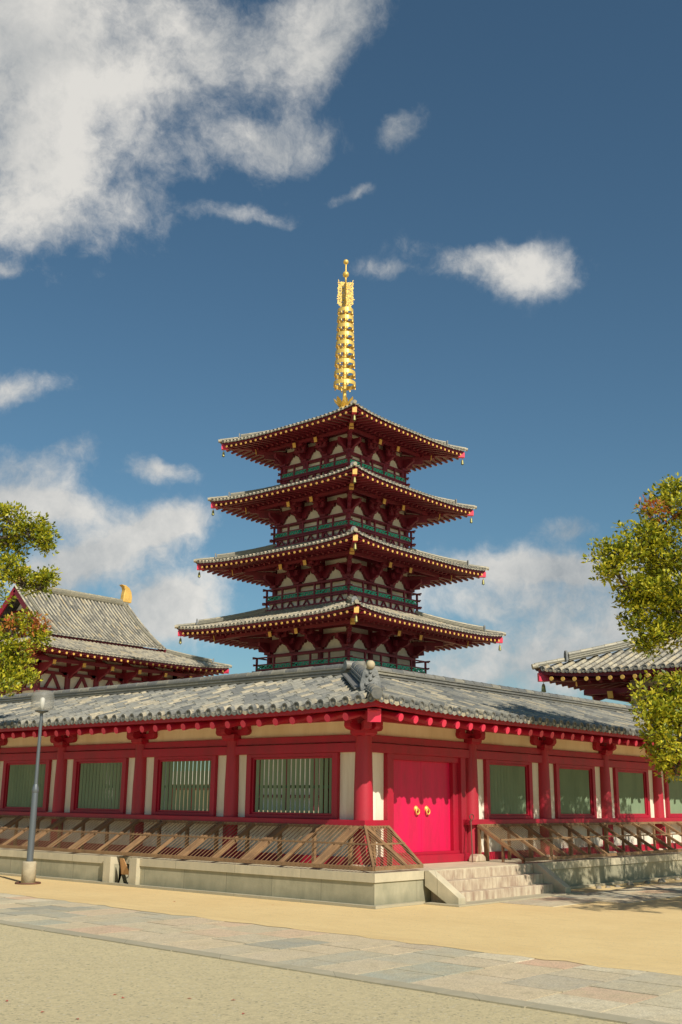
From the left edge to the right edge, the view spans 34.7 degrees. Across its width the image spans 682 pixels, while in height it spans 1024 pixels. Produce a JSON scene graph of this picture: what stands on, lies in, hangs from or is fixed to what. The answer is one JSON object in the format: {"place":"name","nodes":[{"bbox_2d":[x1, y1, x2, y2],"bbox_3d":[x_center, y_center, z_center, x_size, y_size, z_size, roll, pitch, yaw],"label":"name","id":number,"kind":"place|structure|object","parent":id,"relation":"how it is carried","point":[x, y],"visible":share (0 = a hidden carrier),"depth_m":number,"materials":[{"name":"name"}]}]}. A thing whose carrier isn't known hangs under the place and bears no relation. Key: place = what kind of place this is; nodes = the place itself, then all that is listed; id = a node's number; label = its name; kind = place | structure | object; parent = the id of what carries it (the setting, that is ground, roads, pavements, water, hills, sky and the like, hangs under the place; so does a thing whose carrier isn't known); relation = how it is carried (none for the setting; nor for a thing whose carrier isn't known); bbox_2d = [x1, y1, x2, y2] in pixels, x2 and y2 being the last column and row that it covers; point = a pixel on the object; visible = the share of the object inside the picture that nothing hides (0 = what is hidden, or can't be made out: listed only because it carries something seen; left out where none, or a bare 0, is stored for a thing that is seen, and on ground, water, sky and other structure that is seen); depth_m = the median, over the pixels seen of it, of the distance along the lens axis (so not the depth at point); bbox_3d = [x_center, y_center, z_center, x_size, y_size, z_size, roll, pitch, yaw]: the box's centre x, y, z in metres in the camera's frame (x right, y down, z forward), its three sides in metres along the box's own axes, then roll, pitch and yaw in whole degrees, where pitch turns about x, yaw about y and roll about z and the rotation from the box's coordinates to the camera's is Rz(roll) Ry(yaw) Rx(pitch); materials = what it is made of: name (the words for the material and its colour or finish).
{"place":"outdoors","nodes":[
{"label":"outdoors","id":0,"kind":"place"},
{"bbox_2d":[0,566,231,805],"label":"hall","id":1,"kind":"structure","parent":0,"point":[102,640],"depth_m":86.53,"materials":[{"name":"tile"}]},
{"bbox_2d":[0,924,621,1023],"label":"gravel yard","id":2,"kind":"structure","parent":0,"point":[56,978],"depth_m":11.14,"materials":[{"name":"beige gravel"}]},
{"bbox_2d":[0,893,681,1023],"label":"paved path","id":3,"kind":"structure","parent":0,"point":[647,995],"depth_m":13.78,"materials":[{"name":"stone"}]},
{"bbox_2d":[0,875,681,969],"bbox_3d":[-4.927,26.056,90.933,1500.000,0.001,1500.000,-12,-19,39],"label":"ground","id":4,"kind":"structure","parent":0,"point":[646,933],"depth_m":18.91,"materials":[{"name":"beige sand"}]},
{"bbox_2d":[15,881,40,884],"bbox_3d":[-7.324,8.678,25.530,0.600,0.035,0.600,-12,-19,39],"label":"lamppost base","id":5,"kind":"object","parent":4,"relation":"on","point":[36,882],"visible":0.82,"depth_m":25.30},
{"bbox_2d":[0,500,64,696],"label":"camphor tree","id":6,"kind":"object","parent":4,"relation":"on","point":[34,533],"visible":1,"depth_m":28.32,"materials":[{"name":"green plant"}]},
{"bbox_2d":[21,697,47,882],"bbox_3d":[-7.299,6.527,26.099,0.550,4.490,0.550,-12,-19,39],"label":"street lamp","id":7,"kind":"object","parent":4,"relation":"on","point":[28,874],"visible":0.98,"depth_m":25.83,"materials":[{"name":"metal"}]},
{"bbox_2d":[171,771,208,809],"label":"corridor","id":8,"kind":"object","parent":4,"relation":"on","point":[191,793],"visible":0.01,"depth_m":126.65,"materials":[{"name":"white paint"}]},
{"bbox_2d":[0,920,670,1023],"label":"path kerb","id":9,"kind":"structure","parent":4,"relation":"on","point":[517,1003],"depth_m":12.07,"materials":[{"name":"stone"}]},
{"bbox_2d":[174,259,505,812],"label":"pagoda","id":10,"kind":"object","parent":4,"relation":"on","point":[342,570],"visible":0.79,"depth_m":69.61,"materials":[{"name":"wood"}]},
{"bbox_2d":[0,660,681,908],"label":"cloister corridor","id":11,"kind":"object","parent":4,"relation":"on","point":[423,766],"visible":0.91,"depth_m":26.43,"materials":[{"name":"wood"}]},
{"bbox_2d":[0,760,51,811],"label":"window","id":12,"kind":"structure","parent":11,"relation":"in","point":[18,777],"depth_m":31.37,"materials":[{"name":"red paint"}]},
{"bbox_2d":[70,758,128,813],"bbox_3d":[-6.430,7.316,29.155,2.289,1.416,0.195,-12,-19,39],"label":"window","id":13,"kind":"structure","parent":11,"relation":"in","point":[91,778],"depth_m":29.14,"materials":[{"name":"green paint"}]},
{"bbox_2d":[118,858,128,882],"bbox_3d":[-5.031,8.372,25.409,0.330,0.580,0.090,-12,-19,39],"label":"plywood board","id":14,"kind":"object","parent":11,"relation":"on","point":[123,869],"visible":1,"depth_m":25.46,"materials":[{"name":"brown wood"}]},
{"bbox_2d":[151,756,218,815],"bbox_3d":[-3.843,6.775,27.002,2.289,1.416,0.195,-12,-19,39],"label":"window","id":15,"kind":"structure","parent":11,"relation":"in","point":[160,787],"depth_m":26.99,"materials":[{"name":"green paint"}]},
{"bbox_2d":[0,815,423,870],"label":"slatted fence","id":16,"kind":"object","parent":11,"relation":"on","point":[326,854],"visible":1,"depth_m":24.46,"materials":[{"name":"brown wood"}]},
{"bbox_2d":[245,752,339,818],"bbox_3d":[-1.096,6.200,24.715,2.832,1.416,0.195,-12,-19,39],"label":"window","id":17,"kind":"structure","parent":11,"relation":"in","point":[253,761],"depth_m":24.66,"materials":[{"name":"green paint"}]},
{"bbox_2d":[383,753,468,865],"bbox_3d":[1.871,6.778,24.926,0.420,2.363,3.020,-12,-19,39],"label":"door","id":18,"kind":"structure","parent":11,"relation":"in","point":[424,797],"depth_m":25.03,"materials":[{"name":"red paint"}]},
{"bbox_2d":[469,814,473,861],"bbox_3d":[3.045,7.598,25.445,0.102,1.076,0.366,-3,-15,14],"label":"hooked rod","id":19,"kind":"object","parent":11,"relation":"on","point":[471,835],"visible":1,"depth_m":25.44,"materials":[{"name":"metal"}]},
{"bbox_2d":[469,854,485,861],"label":"stone block","id":20,"kind":"structure","parent":11,"relation":"on","point":[479,857],"depth_m":25.44,"materials":[{"name":"stone"}]},
{"bbox_2d":[483,759,533,818],"bbox_3d":[4.205,7.023,27.594,0.195,1.416,2.169,-12,-19,39],"label":"window","id":21,"kind":"structure","parent":11,"relation":"in","point":[507,785],"depth_m":27.58,"materials":[{"name":"red paint"}]},
{"bbox_2d":[553,764,596,817],"bbox_3d":[6.425,7.709,30.088,0.195,1.416,2.169,-12,-19,39],"label":"window","id":22,"kind":"structure","parent":11,"relation":"in","point":[574,785],"depth_m":30.08,"materials":[{"name":"red paint"}]},
{"bbox_2d":[477,821,681,862],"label":"slatted fence","id":23,"kind":"object","parent":11,"relation":"on","point":[532,849],"visible":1,"depth_m":27.78,"materials":[{"name":"brown wood"}]},
{"bbox_2d":[612,768,650,817],"bbox_3d":[8.645,8.396,32.583,0.195,1.416,2.169,-12,-19,39],"label":"window","id":24,"kind":"structure","parent":11,"relation":"in","point":[630,786],"depth_m":32.58,"materials":[{"name":"red paint"}]},
{"bbox_2d":[663,772,681,817],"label":"window","id":25,"kind":"structure","parent":11,"relation":"in","point":[673,790],"depth_m":34.68,"materials":[{"name":"red paint"}]},
{"bbox_2d":[0,890,681,975],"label":"sand edge","id":26,"kind":"object","parent":4,"relation":"on","point":[604,964],"visible":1,"depth_m":15.89,"materials":[{"name":"beige sand"}]},
{"bbox_2d":[424,863,583,906],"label":"stone steps","id":27,"kind":"structure","parent":4,"relation":"on","point":[469,887],"depth_m":23.01,"materials":[{"name":"stone"}]},
{"bbox_2d":[500,882,681,906],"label":"stone apron","id":28,"kind":"object","parent":4,"relation":"on","point":[644,893],"visible":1,"depth_m":23.63,"materials":[{"name":"grey stone"}]},
{"bbox_2d":[581,472,681,783],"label":"camphor tree","id":29,"kind":"object","parent":4,"relation":"on","point":[655,589],"visible":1,"depth_m":23.41,"materials":[{"name":"green plant"}]},
{"bbox_2d":[0,0,681,770],"label":"sky","id":30,"kind":"structure","parent":0,"point":[187,187],"materials":[{"name":"blue"}]},
{"bbox_2d":[531,637,681,707],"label":"temple gate","id":31,"kind":"structure","parent":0,"point":[608,675],"depth_m":43.33,"materials":[{"name":"tile"}]}
]}

